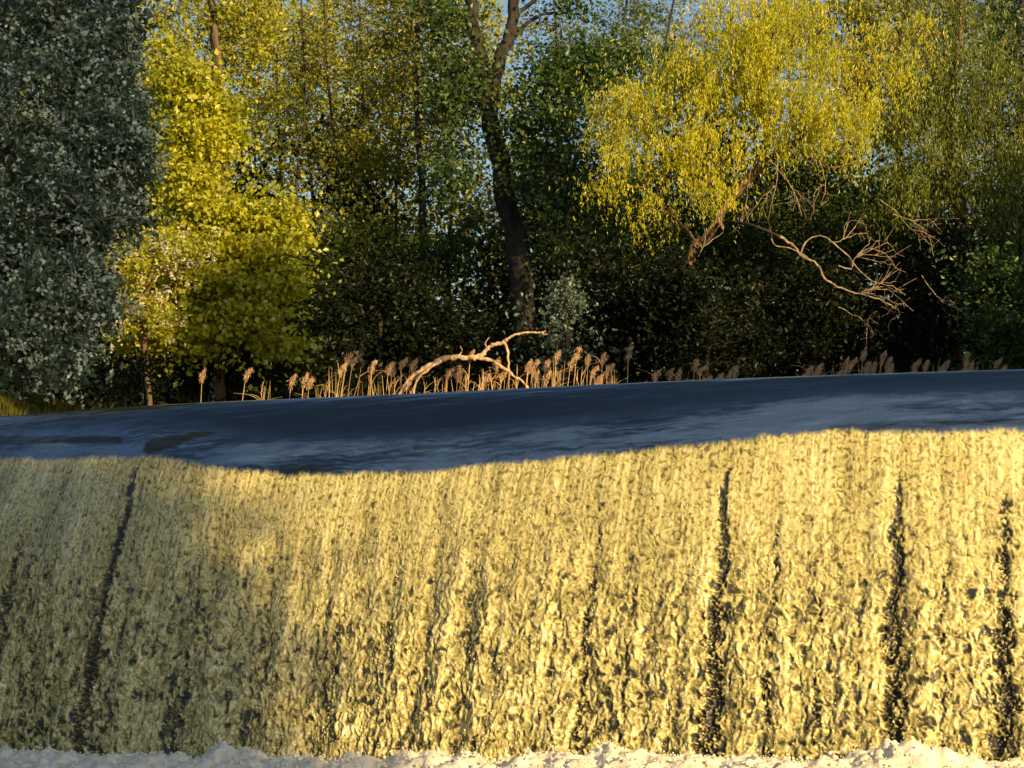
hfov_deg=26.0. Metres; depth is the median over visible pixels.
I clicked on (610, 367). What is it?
reed
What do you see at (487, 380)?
reed
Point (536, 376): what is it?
reed
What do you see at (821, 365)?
reed
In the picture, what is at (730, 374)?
reed
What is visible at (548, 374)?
reed
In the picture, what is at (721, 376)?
reed
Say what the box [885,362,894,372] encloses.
reed
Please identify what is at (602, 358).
reed
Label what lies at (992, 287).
shrub
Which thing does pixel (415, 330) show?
shrub
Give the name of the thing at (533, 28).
slender tree
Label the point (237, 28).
slender tree
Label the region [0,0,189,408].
flowering tree
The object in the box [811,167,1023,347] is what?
shrub
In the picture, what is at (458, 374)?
reed
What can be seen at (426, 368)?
fallen branch
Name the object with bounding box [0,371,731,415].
riverbank
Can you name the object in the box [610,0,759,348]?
slender tree
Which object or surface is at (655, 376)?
reed
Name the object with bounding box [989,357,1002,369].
reed
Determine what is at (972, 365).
reed
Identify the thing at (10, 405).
grass
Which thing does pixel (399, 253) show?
shrub
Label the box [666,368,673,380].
reed
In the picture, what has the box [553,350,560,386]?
reed
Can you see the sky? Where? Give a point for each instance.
(505, 3)
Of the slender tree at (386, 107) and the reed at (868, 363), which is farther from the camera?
the slender tree at (386, 107)
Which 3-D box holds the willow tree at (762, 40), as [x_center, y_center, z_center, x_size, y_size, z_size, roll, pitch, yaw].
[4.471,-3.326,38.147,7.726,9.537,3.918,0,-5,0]
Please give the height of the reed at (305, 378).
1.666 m
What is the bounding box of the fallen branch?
[398,330,546,393]
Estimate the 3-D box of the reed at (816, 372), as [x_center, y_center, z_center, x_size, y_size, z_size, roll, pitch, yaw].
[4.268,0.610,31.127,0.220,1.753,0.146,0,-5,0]
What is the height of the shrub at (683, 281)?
4.500 m
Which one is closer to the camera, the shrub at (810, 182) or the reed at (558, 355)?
the reed at (558, 355)
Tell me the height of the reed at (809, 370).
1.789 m
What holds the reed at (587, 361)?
in the river
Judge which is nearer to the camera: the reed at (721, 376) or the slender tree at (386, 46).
the reed at (721, 376)
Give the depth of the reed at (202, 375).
30.62 m
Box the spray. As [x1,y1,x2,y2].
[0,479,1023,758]
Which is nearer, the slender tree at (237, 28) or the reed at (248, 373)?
the reed at (248, 373)
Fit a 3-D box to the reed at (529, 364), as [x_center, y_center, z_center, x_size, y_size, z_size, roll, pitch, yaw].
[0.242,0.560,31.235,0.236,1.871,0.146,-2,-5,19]
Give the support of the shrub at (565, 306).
on the riverbank
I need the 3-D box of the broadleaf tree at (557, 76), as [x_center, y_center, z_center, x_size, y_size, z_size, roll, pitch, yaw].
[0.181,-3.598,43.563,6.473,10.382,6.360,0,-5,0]
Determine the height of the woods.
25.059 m
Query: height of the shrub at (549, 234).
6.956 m
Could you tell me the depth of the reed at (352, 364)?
32.36 m
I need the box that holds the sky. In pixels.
[2,0,1023,370]
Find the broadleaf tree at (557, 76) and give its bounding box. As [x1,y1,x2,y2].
[361,0,687,387]
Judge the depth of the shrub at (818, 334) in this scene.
38.87 m
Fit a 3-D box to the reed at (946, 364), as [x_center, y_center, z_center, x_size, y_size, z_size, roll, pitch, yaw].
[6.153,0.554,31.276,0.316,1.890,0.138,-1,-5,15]
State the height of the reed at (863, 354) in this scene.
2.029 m
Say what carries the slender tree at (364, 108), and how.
on the riverbank
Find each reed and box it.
[198,367,206,394]
[242,367,253,400]
[286,374,297,398]
[299,372,308,397]
[306,377,314,394]
[336,363,347,396]
[340,352,353,396]
[348,354,359,395]
[367,366,374,395]
[368,360,386,395]
[384,362,414,391]
[388,361,395,393]
[398,357,408,388]
[409,357,417,393]
[445,365,454,382]
[454,365,467,391]
[459,349,474,390]
[485,373,491,388]
[490,357,500,389]
[494,371,508,388]
[524,359,532,386]
[530,359,539,387]
[532,368,540,387]
[535,370,550,386]
[543,359,554,384]
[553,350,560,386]
[567,355,575,385]
[573,346,581,385]
[582,354,590,384]
[589,365,598,384]
[590,353,607,383]
[594,374,602,384]
[605,363,617,379]
[625,345,633,382]
[650,369,661,381]
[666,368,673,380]
[675,367,682,380]
[691,359,699,379]
[697,364,709,379]
[715,372,723,378]
[726,366,735,378]
[732,364,738,378]
[804,365,812,375]
[811,367,822,375]
[815,362,823,375]
[841,356,856,374]
[849,357,860,373]
[859,347,875,373]
[863,361,870,373]
[869,361,879,373]
[879,350,886,370]
[884,356,892,371]
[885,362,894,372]
[912,359,921,371]
[922,359,929,371]
[942,359,949,370]
[963,352,969,370]
[968,361,978,370]
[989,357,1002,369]
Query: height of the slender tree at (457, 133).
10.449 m
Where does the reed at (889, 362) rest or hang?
in the river
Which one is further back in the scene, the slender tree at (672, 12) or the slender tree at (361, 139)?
the slender tree at (672, 12)
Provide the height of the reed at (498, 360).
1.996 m
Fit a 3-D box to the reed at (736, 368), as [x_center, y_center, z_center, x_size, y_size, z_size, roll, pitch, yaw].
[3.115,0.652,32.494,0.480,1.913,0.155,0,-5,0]
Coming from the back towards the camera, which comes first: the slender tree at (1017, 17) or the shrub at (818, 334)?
the slender tree at (1017, 17)
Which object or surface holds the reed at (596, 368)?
in the river
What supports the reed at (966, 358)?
in the river
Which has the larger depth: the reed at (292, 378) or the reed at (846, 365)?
the reed at (292, 378)
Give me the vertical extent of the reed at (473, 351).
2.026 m
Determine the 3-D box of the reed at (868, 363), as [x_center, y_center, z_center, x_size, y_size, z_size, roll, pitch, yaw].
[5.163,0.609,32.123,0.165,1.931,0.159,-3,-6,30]
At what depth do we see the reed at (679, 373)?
32.07 m
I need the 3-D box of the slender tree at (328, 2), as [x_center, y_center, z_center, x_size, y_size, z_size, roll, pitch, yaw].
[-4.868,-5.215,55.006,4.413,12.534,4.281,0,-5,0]
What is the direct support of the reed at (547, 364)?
in the river
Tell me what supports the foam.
on the pool
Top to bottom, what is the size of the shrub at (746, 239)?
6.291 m
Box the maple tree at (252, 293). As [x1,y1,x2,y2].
[94,19,349,401]
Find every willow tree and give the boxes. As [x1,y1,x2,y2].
[547,0,980,380]
[808,0,1023,370]
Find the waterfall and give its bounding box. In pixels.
[0,369,1023,762]
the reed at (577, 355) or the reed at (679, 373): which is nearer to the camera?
the reed at (577, 355)
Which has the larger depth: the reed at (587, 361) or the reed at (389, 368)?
the reed at (587, 361)
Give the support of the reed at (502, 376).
in the river
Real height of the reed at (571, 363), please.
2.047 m
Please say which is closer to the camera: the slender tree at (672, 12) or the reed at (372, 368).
the reed at (372, 368)
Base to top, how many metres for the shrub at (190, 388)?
3.843 m
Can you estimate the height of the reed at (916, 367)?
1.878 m
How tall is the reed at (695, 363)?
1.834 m
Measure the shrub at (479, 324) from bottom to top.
3.846 m
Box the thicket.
[0,36,1022,408]
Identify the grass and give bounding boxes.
[0,391,104,415]
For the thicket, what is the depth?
49.66 m
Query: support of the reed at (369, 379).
in the river
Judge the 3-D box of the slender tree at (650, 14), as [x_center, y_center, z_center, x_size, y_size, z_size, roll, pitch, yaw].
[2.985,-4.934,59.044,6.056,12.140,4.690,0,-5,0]
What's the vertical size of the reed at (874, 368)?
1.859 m
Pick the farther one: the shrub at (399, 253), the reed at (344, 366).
the shrub at (399, 253)
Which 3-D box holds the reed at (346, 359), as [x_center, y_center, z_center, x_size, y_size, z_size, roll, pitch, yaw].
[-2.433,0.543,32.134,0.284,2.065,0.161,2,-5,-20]
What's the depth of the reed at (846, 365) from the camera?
31.07 m
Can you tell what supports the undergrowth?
on the riverbank
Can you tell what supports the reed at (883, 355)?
in the river
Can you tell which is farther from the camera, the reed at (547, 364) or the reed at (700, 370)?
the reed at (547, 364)
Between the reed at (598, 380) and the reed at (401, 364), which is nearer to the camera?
the reed at (598, 380)
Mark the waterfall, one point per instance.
(854, 463)
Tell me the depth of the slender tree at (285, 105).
53.05 m
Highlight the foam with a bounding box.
[0,736,1023,767]
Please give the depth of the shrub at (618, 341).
38.04 m
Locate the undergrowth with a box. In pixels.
[1,385,226,408]
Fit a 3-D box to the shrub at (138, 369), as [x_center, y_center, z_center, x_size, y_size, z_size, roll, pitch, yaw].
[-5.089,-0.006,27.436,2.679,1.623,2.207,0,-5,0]
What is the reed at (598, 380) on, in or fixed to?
in the river
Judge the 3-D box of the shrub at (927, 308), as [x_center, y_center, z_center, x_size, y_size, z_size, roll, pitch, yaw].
[7.581,-1.025,39.828,3.440,5.148,3.526,-4,-7,40]
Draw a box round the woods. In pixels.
[0,0,1023,404]
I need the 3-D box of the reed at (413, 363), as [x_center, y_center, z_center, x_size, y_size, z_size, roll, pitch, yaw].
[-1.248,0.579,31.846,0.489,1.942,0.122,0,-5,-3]
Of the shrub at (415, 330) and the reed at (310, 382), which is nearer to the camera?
the reed at (310, 382)
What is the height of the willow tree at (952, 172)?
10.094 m
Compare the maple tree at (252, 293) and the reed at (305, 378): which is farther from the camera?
the maple tree at (252, 293)
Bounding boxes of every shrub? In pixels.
[25,322,189,409]
[92,196,231,405]
[94,240,403,406]
[262,211,535,397]
[275,176,493,395]
[378,255,635,393]
[493,227,642,386]
[516,131,708,386]
[522,197,734,385]
[562,147,952,377]
[597,205,829,380]
[672,114,964,374]
[682,214,943,378]
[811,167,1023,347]
[819,189,1020,372]
[896,196,1023,370]
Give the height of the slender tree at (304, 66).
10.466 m
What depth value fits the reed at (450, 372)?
31.04 m
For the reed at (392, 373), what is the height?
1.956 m
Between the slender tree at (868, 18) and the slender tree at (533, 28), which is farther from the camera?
the slender tree at (533, 28)
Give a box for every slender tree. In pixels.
[130,0,325,401]
[225,0,365,398]
[243,0,385,322]
[255,0,390,397]
[259,0,411,396]
[292,0,454,395]
[307,3,467,386]
[317,0,527,393]
[370,0,539,391]
[433,0,688,381]
[510,0,703,373]
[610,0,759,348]
[784,0,1020,371]
[934,0,1023,368]
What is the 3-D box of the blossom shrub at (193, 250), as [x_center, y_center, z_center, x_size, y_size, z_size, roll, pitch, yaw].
[-5.634,-0.942,34.399,2.443,4.045,1.952,0,-5,0]
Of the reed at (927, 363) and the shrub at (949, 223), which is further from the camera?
the shrub at (949, 223)
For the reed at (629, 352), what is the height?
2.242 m
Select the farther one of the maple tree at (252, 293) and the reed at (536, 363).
the maple tree at (252, 293)

